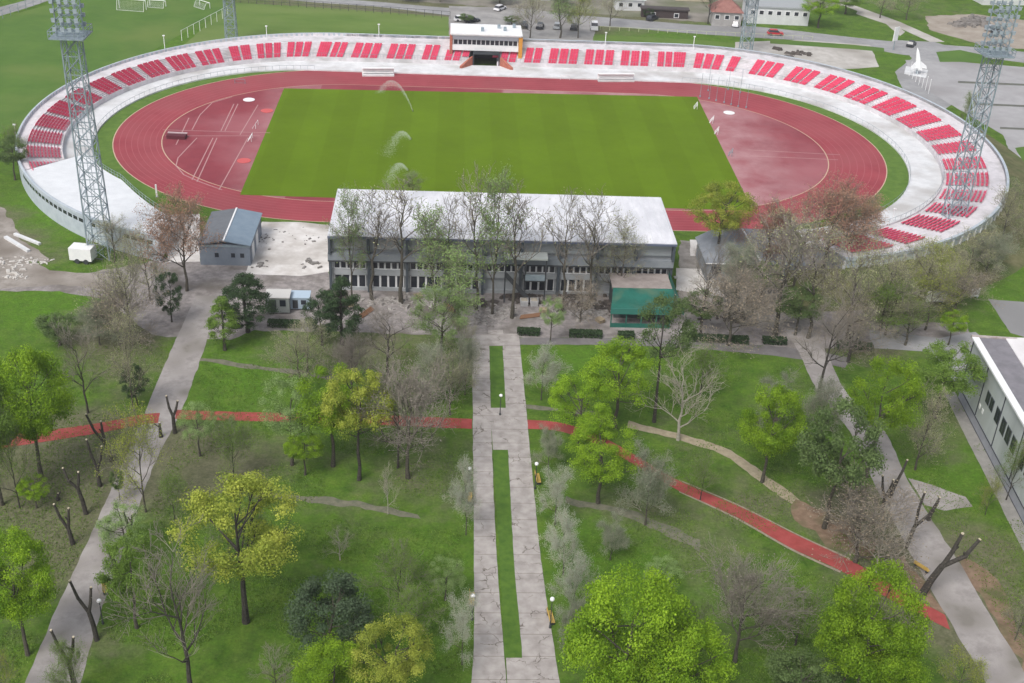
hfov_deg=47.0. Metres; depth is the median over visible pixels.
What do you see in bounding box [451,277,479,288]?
window
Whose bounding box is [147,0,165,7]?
football goal
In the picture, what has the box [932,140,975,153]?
seat section
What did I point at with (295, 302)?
door
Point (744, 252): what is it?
park tree
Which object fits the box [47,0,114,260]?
floodlight tower
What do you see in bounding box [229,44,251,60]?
seat section
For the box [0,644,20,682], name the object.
park tree
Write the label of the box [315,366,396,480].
park tree
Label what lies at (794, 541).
red path
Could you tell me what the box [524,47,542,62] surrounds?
seat section
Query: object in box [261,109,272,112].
discus circle
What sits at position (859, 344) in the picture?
clipped hedge
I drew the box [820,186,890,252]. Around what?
park tree
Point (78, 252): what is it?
white trailer
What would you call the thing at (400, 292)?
park tree
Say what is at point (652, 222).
grandstand building
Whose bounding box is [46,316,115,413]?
park tree
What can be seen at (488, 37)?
commentary box
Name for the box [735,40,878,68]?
gravel plaza
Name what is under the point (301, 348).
park tree
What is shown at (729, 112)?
throwing circle
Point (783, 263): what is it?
park tree
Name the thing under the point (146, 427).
park tree
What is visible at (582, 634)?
park tree
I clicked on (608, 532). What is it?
park tree
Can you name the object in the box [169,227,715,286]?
slab scrap
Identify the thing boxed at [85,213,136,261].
park tree
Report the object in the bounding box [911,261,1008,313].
park tree
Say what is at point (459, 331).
park tree
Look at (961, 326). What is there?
park tree
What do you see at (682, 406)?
park tree
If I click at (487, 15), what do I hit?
car park
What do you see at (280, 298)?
site cabin
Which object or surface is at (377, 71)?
team dugout
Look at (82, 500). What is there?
pollarded tree
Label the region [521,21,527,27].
parked car
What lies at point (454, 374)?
park tree
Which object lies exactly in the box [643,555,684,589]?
park tree
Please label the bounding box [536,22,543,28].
parked car
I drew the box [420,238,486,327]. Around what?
park tree
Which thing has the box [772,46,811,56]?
plaza debris
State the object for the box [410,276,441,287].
window
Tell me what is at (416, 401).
park tree
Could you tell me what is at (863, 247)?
seat section
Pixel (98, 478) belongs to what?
pollarded tree
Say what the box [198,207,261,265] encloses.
gabled building
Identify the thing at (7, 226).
dirt track
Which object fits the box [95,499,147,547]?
park tree
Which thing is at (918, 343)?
service road
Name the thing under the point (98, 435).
pollarded tree
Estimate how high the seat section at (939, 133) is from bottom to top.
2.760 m
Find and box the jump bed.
[166,132,187,139]
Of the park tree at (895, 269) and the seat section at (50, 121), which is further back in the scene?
the seat section at (50, 121)
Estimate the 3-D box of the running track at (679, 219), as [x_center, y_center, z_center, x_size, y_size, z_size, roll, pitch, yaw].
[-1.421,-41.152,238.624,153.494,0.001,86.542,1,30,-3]
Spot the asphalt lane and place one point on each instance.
(787, 352)
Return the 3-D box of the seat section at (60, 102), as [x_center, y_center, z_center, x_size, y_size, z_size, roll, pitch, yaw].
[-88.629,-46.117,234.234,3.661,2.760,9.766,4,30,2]
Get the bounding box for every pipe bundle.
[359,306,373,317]
[520,313,539,318]
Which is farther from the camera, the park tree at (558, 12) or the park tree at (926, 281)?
the park tree at (558, 12)
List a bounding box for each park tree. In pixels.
[0,118,26,164]
[0,134,28,179]
[0,343,78,480]
[0,378,22,505]
[0,387,43,507]
[0,523,59,656]
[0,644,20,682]
[15,473,49,508]
[31,310,83,345]
[37,635,90,682]
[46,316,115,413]
[71,276,172,353]
[72,296,128,344]
[73,234,155,345]
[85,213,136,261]
[90,398,171,523]
[91,507,223,682]
[93,529,164,628]
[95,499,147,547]
[102,298,158,410]
[108,470,123,499]
[118,363,149,404]
[119,221,168,297]
[132,181,230,291]
[153,272,182,321]
[155,467,195,519]
[165,469,304,624]
[176,401,216,456]
[201,493,247,561]
[204,295,240,350]
[211,411,257,479]
[211,413,236,437]
[217,272,280,332]
[231,504,273,569]
[247,642,304,682]
[257,371,321,465]
[259,319,329,379]
[280,316,338,370]
[282,428,324,475]
[283,567,373,658]
[289,362,372,466]
[290,631,374,682]
[300,288,340,345]
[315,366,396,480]
[316,275,365,345]
[318,324,385,395]
[322,523,352,559]
[323,181,374,295]
[327,180,402,299]
[344,612,436,682]
[349,342,465,479]
[349,534,443,603]
[359,175,465,303]
[362,292,430,374]
[370,385,421,468]
[370,568,450,640]
[379,463,401,513]
[395,170,426,190]
[402,198,458,310]
[406,285,470,354]
[414,339,455,404]
[420,191,476,298]
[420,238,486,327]
[425,555,468,600]
[426,348,480,415]
[439,586,480,670]
[440,454,482,534]
[442,313,479,369]
[447,333,483,394]
[448,161,513,309]
[458,13,473,23]
[464,159,534,313]
[485,180,552,318]
[503,15,520,23]
[510,0,546,37]
[518,340,572,399]
[529,422,564,469]
[531,462,575,528]
[535,186,597,312]
[536,504,582,574]
[539,295,567,340]
[541,268,604,329]
[546,547,600,622]
[547,0,580,37]
[547,371,613,448]
[556,593,596,655]
[558,560,700,682]
[562,0,600,37]
[565,413,641,503]
[568,183,621,309]
[577,335,662,429]
[586,206,654,294]
[595,506,632,559]
[598,0,628,25]
[614,437,678,525]
[623,608,738,682]
[626,340,729,440]
[636,291,700,422]
[642,7,653,15]
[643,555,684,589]
[674,227,741,338]
[675,264,801,360]
[678,337,732,394]
[679,451,723,499]
[682,180,758,243]
[683,287,724,324]
[685,531,821,663]
[685,595,711,636]
[696,0,717,23]
[697,256,785,321]
[716,234,768,302]
[727,194,818,266]
[735,383,809,482]
[736,209,834,335]
[744,192,847,300]
[747,261,781,297]
[755,365,804,412]
[755,377,788,429]
[758,578,837,645]
[763,643,844,682]
[773,280,824,334]
[776,220,853,338]
[783,280,875,397]
[785,166,889,268]
[792,373,846,431]
[794,394,889,529]
[800,0,842,27]
[803,454,943,591]
[805,219,899,339]
[806,293,912,363]
[812,602,890,682]
[814,556,934,682]
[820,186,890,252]
[835,0,863,13]
[840,239,933,330]
[845,354,927,478]
[851,271,934,335]
[851,501,919,572]
[852,654,933,682]
[865,0,895,17]
[878,232,968,314]
[878,284,955,345]
[887,0,928,19]
[894,234,960,301]
[894,265,968,330]
[900,376,956,470]
[903,249,979,291]
[909,339,987,418]
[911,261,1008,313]
[919,245,980,295]
[930,642,989,682]
[939,222,1008,281]
[939,309,969,344]
[959,91,978,120]
[966,213,1021,272]
[972,475,1004,514]
[988,436,1023,499]
[991,177,1023,247]
[999,592,1023,642]
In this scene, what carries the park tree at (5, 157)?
on the ground at (232, 656)
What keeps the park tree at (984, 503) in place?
on the ground at (232, 656)
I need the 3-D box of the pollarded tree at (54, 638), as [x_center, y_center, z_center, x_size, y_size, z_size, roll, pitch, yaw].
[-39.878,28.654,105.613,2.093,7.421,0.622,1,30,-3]
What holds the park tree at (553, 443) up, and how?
on the ground at (232, 656)
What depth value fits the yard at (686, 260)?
179.63 m
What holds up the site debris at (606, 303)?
on the earth yard at (208, 280)
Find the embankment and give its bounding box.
[785,124,1023,310]
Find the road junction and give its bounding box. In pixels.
[895,40,958,108]
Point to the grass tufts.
(748, 495)
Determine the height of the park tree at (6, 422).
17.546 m
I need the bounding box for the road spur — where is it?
[908,478,971,510]
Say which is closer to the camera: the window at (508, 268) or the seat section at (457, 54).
the window at (508, 268)
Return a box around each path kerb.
[679,491,840,572]
[680,480,849,559]
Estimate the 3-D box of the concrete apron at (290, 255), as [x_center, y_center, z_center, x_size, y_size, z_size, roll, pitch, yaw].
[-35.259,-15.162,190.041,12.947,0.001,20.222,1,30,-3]
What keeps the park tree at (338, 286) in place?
on the ground at (232, 656)
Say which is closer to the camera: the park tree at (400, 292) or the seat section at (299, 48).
the park tree at (400, 292)
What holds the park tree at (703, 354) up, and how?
on the ground at (232, 656)
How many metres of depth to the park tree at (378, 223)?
169.34 m
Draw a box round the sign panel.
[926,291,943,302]
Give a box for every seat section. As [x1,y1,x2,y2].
[27,144,60,156]
[28,128,62,143]
[29,160,55,169]
[35,114,69,129]
[47,99,84,117]
[65,88,101,104]
[90,77,121,94]
[111,67,145,85]
[137,59,169,76]
[165,53,195,70]
[195,48,223,65]
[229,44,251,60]
[256,42,280,58]
[287,42,311,56]
[316,42,347,56]
[351,42,381,57]
[386,43,415,58]
[421,45,439,59]
[444,50,469,60]
[493,51,516,61]
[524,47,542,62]
[548,48,578,63]
[584,49,613,64]
[620,50,649,65]
[657,51,685,66]
[693,53,723,69]
[725,56,740,71]
[748,59,783,77]
[784,66,819,84]
[814,74,854,93]
[822,235,893,251]
[843,84,887,103]
[872,96,915,114]
[872,227,924,242]
[896,110,940,127]
[901,214,959,231]
[916,124,961,140]
[926,202,977,216]
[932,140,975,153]
[939,188,986,201]
[942,156,985,168]
[946,172,987,185]
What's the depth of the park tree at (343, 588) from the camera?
108.19 m
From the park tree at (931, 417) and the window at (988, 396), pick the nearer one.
the park tree at (931, 417)
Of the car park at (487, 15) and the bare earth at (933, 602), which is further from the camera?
the car park at (487, 15)
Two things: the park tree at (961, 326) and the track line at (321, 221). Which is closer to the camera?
the park tree at (961, 326)
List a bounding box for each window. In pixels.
[279,300,285,305]
[334,262,365,268]
[334,274,365,286]
[372,275,403,287]
[373,263,403,269]
[410,264,441,270]
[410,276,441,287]
[449,264,479,271]
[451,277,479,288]
[486,265,517,271]
[522,279,553,290]
[523,266,554,272]
[559,279,589,291]
[561,267,592,273]
[599,268,629,273]
[636,269,666,273]
[985,390,990,405]
[988,396,994,412]
[994,406,1000,424]
[999,416,1006,436]
[1004,425,1011,445]
[1010,434,1016,454]
[1018,451,1023,471]
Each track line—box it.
[112,71,886,230]
[119,71,879,228]
[125,73,871,225]
[131,75,864,222]
[137,77,857,220]
[143,79,849,217]
[150,81,842,215]
[156,83,835,212]
[161,84,828,210]
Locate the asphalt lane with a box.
[519,338,846,367]
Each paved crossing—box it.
[488,330,503,345]
[490,408,509,449]
[506,658,524,682]
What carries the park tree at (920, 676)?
on the ground at (232, 656)
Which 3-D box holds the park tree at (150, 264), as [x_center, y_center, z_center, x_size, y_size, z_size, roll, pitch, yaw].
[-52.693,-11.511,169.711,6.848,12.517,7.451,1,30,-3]
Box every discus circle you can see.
[237,158,250,162]
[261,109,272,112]
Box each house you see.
[540,0,578,1]
[675,0,708,1]
[708,0,743,26]
[742,0,810,25]
[974,0,1023,4]
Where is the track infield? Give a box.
[162,85,827,209]
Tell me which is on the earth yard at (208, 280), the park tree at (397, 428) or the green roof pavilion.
the green roof pavilion
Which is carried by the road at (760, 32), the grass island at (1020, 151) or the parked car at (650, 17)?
the parked car at (650, 17)
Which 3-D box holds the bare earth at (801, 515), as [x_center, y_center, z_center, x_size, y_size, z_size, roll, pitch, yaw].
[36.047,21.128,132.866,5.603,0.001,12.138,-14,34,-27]
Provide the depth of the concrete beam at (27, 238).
187.80 m
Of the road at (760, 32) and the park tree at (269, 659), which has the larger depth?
the road at (760, 32)
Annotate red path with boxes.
[2,413,159,446]
[175,410,471,428]
[527,420,949,629]
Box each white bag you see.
[520,297,528,306]
[530,297,538,306]
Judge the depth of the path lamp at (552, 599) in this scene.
115.80 m
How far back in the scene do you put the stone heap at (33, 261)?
180.32 m
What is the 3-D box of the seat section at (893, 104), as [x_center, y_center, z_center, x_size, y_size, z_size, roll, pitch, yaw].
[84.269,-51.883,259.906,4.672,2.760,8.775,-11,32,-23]
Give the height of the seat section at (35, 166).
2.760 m
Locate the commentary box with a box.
[450,23,522,58]
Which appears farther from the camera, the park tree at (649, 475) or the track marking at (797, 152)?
the track marking at (797, 152)
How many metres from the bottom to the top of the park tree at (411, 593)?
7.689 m
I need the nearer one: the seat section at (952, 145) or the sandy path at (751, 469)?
the sandy path at (751, 469)
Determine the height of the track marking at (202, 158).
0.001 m
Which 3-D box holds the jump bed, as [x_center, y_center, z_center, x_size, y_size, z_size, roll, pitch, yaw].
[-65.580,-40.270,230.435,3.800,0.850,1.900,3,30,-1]
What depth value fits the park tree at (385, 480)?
129.59 m
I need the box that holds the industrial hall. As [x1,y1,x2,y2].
[958,335,1023,523]
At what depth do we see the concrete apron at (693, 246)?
196.94 m
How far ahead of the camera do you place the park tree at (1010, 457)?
136.73 m
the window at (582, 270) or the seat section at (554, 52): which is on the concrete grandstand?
the seat section at (554, 52)
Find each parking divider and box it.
[958,81,1023,85]
[975,103,1023,106]
[1000,127,1023,129]
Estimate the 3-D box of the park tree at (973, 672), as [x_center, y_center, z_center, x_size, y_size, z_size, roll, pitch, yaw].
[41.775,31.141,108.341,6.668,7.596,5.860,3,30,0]
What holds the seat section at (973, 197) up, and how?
on the concrete grandstand
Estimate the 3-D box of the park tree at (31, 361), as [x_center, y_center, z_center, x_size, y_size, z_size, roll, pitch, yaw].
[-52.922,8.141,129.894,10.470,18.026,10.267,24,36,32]
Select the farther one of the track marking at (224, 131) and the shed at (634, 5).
the shed at (634, 5)
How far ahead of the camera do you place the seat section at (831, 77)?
272.47 m
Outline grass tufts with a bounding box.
[0,343,1023,682]
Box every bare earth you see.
[791,499,875,560]
[896,555,944,612]
[958,556,1023,670]
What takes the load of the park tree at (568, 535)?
on the ground at (232, 656)
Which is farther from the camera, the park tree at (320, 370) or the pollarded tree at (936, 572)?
the park tree at (320, 370)
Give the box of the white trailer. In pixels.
[68,242,102,263]
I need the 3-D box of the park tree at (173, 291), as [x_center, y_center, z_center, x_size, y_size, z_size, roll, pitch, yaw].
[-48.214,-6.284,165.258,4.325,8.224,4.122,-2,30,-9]
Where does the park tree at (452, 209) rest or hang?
on the earth yard at (208, 280)
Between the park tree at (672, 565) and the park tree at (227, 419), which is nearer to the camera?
the park tree at (672, 565)
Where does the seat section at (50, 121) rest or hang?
on the concrete grandstand
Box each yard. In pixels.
[0,258,969,348]
[402,0,859,21]
[677,240,830,329]
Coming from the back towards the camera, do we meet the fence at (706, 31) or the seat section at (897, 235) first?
the fence at (706, 31)
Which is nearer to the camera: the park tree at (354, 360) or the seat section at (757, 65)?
the park tree at (354, 360)
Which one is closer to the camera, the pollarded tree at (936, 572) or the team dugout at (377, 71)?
the pollarded tree at (936, 572)
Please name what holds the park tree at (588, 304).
on the earth yard at (208, 280)
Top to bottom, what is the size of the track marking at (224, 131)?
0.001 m
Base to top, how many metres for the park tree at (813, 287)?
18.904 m
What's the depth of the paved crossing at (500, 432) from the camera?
147.25 m
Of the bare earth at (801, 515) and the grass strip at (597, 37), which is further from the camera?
the grass strip at (597, 37)
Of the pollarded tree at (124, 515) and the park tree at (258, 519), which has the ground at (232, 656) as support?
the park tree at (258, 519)
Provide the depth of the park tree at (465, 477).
125.46 m
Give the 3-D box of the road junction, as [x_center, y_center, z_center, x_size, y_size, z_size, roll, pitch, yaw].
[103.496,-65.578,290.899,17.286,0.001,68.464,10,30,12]
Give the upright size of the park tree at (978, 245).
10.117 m
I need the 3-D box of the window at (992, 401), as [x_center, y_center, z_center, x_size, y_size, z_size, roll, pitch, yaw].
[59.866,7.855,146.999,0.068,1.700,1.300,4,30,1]
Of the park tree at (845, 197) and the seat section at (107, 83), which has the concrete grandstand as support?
the seat section at (107, 83)
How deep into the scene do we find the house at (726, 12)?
322.68 m
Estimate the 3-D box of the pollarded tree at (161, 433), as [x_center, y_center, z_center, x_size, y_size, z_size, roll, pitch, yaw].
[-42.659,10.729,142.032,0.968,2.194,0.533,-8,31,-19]
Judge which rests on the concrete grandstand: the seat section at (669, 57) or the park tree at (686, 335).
the seat section at (669, 57)
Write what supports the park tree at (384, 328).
on the ground at (232, 656)
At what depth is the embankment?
194.14 m
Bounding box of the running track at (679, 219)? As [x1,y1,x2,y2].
[113,71,885,230]
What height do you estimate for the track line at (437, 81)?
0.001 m
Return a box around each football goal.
[116,0,146,11]
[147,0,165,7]
[194,0,209,9]
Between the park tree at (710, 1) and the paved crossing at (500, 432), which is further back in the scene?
the park tree at (710, 1)
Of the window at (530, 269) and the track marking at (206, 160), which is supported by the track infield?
the track marking at (206, 160)
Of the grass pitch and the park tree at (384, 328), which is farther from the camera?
the grass pitch
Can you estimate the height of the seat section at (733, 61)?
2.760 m
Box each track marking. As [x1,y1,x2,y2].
[175,138,221,189]
[182,130,265,132]
[192,97,229,129]
[192,138,212,179]
[197,138,216,181]
[219,138,247,189]
[240,105,257,134]
[758,150,837,154]
[762,156,835,159]
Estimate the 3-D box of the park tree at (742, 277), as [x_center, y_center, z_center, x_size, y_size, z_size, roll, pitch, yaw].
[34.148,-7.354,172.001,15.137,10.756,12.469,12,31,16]
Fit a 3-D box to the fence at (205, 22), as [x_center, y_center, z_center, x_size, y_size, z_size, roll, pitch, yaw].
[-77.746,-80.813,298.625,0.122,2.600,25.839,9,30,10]
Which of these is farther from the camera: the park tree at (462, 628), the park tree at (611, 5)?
the park tree at (611, 5)
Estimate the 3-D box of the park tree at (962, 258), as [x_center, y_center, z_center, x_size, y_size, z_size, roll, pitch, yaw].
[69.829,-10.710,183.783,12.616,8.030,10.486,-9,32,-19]
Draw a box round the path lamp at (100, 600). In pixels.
[97,598,103,624]
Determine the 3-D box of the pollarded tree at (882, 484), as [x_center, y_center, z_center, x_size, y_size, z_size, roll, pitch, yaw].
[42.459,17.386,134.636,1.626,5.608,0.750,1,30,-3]
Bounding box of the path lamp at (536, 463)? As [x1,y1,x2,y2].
[534,462,538,488]
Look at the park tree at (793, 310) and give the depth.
168.44 m
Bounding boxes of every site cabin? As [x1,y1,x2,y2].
[265,289,291,312]
[290,290,310,309]
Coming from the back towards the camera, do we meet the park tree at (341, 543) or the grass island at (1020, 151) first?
the grass island at (1020, 151)
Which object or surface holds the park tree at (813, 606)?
on the ground at (232, 656)
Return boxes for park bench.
[102,583,108,594]
[535,470,540,484]
[547,607,554,624]
[914,560,929,574]
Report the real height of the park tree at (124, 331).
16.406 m
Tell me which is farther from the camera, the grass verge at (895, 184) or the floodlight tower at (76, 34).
the grass verge at (895, 184)
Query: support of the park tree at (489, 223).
on the earth yard at (208, 280)
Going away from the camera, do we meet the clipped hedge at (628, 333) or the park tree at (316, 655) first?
the park tree at (316, 655)
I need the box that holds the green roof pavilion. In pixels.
[609,273,683,328]
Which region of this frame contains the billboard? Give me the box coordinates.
[893,27,899,49]
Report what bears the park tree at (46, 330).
on the ground at (232, 656)
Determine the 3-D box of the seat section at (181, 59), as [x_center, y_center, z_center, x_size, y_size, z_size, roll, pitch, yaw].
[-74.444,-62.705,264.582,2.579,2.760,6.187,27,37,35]
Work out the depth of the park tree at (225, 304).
158.23 m
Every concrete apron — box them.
[167,214,199,261]
[246,222,328,275]
[676,268,723,296]
[690,240,696,255]
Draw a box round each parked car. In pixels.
[454,15,463,21]
[464,16,480,22]
[493,4,506,10]
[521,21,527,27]
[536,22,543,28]
[553,22,559,28]
[570,23,577,29]
[590,20,598,30]
[645,14,658,20]
[732,21,738,26]
[767,29,783,35]
[906,40,916,47]
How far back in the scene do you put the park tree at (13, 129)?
211.88 m
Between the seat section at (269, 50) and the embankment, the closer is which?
the embankment
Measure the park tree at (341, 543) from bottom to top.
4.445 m
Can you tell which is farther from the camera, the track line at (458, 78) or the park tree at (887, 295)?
the track line at (458, 78)
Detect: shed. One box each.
[613,0,646,10]
[640,5,689,18]
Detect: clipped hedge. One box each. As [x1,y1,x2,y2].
[267,318,299,327]
[517,326,540,335]
[569,328,602,338]
[617,330,635,339]
[692,332,748,344]
[761,335,787,345]
[835,340,873,350]
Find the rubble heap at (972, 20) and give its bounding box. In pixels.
[947,13,1001,27]
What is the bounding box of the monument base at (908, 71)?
[904,66,927,77]
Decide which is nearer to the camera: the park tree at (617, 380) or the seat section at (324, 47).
the park tree at (617, 380)
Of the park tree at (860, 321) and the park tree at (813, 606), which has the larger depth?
the park tree at (860, 321)
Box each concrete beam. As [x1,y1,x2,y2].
[4,236,29,251]
[13,233,40,244]
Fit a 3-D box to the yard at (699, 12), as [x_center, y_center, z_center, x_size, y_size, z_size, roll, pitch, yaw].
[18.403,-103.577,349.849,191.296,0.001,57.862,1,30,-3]
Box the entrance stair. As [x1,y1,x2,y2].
[503,252,547,302]
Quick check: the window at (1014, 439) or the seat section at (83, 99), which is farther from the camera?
the seat section at (83, 99)
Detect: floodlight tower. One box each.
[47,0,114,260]
[223,0,237,37]
[739,0,758,49]
[941,0,1022,218]
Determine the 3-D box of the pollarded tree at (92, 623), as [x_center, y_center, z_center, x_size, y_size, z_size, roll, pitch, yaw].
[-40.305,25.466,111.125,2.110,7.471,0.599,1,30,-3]
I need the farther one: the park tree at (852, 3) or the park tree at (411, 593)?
the park tree at (852, 3)
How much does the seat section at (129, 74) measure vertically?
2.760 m
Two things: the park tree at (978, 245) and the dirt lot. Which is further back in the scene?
the dirt lot
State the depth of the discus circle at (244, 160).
221.63 m
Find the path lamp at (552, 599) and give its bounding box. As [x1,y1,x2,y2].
[549,597,554,628]
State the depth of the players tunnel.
279.40 m
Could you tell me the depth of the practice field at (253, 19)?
309.21 m
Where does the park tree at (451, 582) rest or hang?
on the ground at (232, 656)
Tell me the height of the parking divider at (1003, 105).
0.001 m
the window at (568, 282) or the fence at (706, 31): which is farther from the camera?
the fence at (706, 31)
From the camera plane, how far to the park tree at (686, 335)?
142.95 m
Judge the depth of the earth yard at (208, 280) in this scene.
173.35 m
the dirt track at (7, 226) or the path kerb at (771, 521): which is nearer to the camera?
the path kerb at (771, 521)
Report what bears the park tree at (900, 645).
on the ground at (232, 656)
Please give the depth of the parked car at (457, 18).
315.08 m
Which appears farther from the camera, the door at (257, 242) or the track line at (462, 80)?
the track line at (462, 80)
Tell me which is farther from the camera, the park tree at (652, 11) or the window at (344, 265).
the park tree at (652, 11)
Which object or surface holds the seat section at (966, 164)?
on the concrete grandstand
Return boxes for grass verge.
[93,71,288,199]
[703,84,908,216]
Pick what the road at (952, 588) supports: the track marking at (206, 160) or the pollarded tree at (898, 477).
the pollarded tree at (898, 477)
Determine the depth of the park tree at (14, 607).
105.95 m
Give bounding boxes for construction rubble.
[359,289,609,327]
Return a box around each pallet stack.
[539,307,546,312]
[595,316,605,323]
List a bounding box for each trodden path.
[200,358,337,379]
[255,493,420,518]
[526,404,600,414]
[565,496,699,551]
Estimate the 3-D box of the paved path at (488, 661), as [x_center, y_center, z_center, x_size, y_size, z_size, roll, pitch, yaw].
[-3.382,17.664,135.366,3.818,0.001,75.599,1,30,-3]
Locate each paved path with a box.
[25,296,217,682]
[471,334,505,682]
[503,334,559,682]
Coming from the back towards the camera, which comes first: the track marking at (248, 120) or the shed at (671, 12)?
the shed at (671, 12)
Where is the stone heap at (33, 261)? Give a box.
[0,256,54,279]
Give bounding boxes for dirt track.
[0,207,49,261]
[0,254,117,289]
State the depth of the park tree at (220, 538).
120.98 m
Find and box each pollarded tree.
[50,629,76,682]
[53,503,74,545]
[56,491,60,500]
[62,467,87,514]
[68,579,99,641]
[85,413,113,461]
[85,438,102,486]
[105,543,115,564]
[122,511,132,529]
[155,422,162,437]
[165,395,178,433]
[846,332,858,362]
[881,474,894,512]
[888,459,907,497]
[904,491,940,548]
[918,532,981,595]
[926,501,939,520]
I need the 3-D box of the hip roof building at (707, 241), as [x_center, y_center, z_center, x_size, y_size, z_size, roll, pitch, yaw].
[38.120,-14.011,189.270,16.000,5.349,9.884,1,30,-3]
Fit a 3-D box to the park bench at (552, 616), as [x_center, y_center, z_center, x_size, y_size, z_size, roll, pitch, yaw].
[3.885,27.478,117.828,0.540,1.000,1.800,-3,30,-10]
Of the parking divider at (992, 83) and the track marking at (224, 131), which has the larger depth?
the parking divider at (992, 83)
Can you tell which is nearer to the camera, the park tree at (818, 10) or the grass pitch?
the grass pitch
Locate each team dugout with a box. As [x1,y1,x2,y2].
[362,67,393,75]
[597,73,634,81]
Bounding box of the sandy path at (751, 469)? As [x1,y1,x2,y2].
[627,421,798,503]
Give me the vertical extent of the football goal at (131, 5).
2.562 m
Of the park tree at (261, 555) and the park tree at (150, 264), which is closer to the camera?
the park tree at (261, 555)
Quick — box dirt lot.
[925,14,1023,48]
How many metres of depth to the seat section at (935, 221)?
203.66 m
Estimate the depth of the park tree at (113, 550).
110.04 m
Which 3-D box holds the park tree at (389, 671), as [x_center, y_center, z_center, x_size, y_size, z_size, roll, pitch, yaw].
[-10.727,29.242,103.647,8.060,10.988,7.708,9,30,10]
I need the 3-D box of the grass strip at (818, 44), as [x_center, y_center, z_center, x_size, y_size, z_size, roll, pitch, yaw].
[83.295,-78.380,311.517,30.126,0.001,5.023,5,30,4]
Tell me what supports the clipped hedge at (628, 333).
on the earth yard at (208, 280)
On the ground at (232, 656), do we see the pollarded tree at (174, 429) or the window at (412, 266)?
the pollarded tree at (174, 429)
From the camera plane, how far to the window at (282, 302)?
169.61 m
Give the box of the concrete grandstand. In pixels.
[15,32,1009,268]
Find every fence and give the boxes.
[0,0,40,16]
[181,6,227,37]
[248,0,449,17]
[601,26,812,38]
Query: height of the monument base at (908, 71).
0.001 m
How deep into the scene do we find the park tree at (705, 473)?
134.06 m
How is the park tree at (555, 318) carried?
on the ground at (232, 656)
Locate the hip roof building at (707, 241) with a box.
[695,228,805,281]
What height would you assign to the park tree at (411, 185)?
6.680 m
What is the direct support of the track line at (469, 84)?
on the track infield
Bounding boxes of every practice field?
[0,0,227,133]
[184,3,448,44]
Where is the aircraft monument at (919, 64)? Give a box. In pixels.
[911,48,926,73]
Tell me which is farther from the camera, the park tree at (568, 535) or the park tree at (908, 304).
the park tree at (908, 304)
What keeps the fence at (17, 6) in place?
on the practice field at (31, 71)
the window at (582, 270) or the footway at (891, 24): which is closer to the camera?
the window at (582, 270)
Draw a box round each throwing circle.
[243,98,254,101]
[723,111,734,114]
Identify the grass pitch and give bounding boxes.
[240,88,748,210]
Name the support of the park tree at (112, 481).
on the ground at (232, 656)
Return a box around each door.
[252,229,258,258]
[292,300,297,307]
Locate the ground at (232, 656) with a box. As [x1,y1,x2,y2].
[0,0,1023,682]
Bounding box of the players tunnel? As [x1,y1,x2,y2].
[460,51,512,69]
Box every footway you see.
[841,4,943,41]
[856,10,904,35]
[945,392,1023,549]
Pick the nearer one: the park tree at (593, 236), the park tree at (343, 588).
the park tree at (343, 588)
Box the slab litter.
[251,229,321,268]
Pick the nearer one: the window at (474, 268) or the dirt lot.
the window at (474, 268)
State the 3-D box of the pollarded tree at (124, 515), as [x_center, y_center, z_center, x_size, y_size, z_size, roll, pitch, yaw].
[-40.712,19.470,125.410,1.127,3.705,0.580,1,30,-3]
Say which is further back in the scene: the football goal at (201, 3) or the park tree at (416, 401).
the football goal at (201, 3)
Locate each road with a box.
[0,0,47,15]
[296,0,449,14]
[588,16,1023,62]
[786,330,1023,682]
[869,330,978,392]
[988,299,1023,336]
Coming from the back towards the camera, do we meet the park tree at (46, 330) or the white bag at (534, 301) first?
the white bag at (534, 301)
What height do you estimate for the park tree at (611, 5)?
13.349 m
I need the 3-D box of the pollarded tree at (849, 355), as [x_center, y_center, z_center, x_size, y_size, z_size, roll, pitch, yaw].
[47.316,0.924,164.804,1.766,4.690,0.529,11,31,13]
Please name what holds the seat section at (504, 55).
on the concrete grandstand
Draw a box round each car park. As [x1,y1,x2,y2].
[449,6,599,40]
[905,60,1023,157]
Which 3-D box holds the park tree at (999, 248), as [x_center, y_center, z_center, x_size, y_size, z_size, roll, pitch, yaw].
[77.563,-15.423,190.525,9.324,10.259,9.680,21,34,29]
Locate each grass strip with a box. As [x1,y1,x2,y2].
[490,346,505,407]
[493,450,521,657]
[593,34,734,47]
[770,39,883,51]
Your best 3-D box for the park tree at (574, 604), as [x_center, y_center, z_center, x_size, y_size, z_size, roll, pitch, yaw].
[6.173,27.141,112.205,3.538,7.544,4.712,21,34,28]
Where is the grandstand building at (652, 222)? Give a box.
[327,189,676,296]
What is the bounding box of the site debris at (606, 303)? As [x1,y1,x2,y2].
[325,288,743,323]
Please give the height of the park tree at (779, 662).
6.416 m
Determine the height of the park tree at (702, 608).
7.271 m
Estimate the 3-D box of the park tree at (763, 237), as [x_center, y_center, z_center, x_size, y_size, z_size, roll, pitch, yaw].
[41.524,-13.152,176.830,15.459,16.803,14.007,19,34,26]
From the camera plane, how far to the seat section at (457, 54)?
280.55 m
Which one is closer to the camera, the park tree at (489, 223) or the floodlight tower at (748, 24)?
the park tree at (489, 223)
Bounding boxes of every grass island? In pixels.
[936,50,989,61]
[1015,147,1023,160]

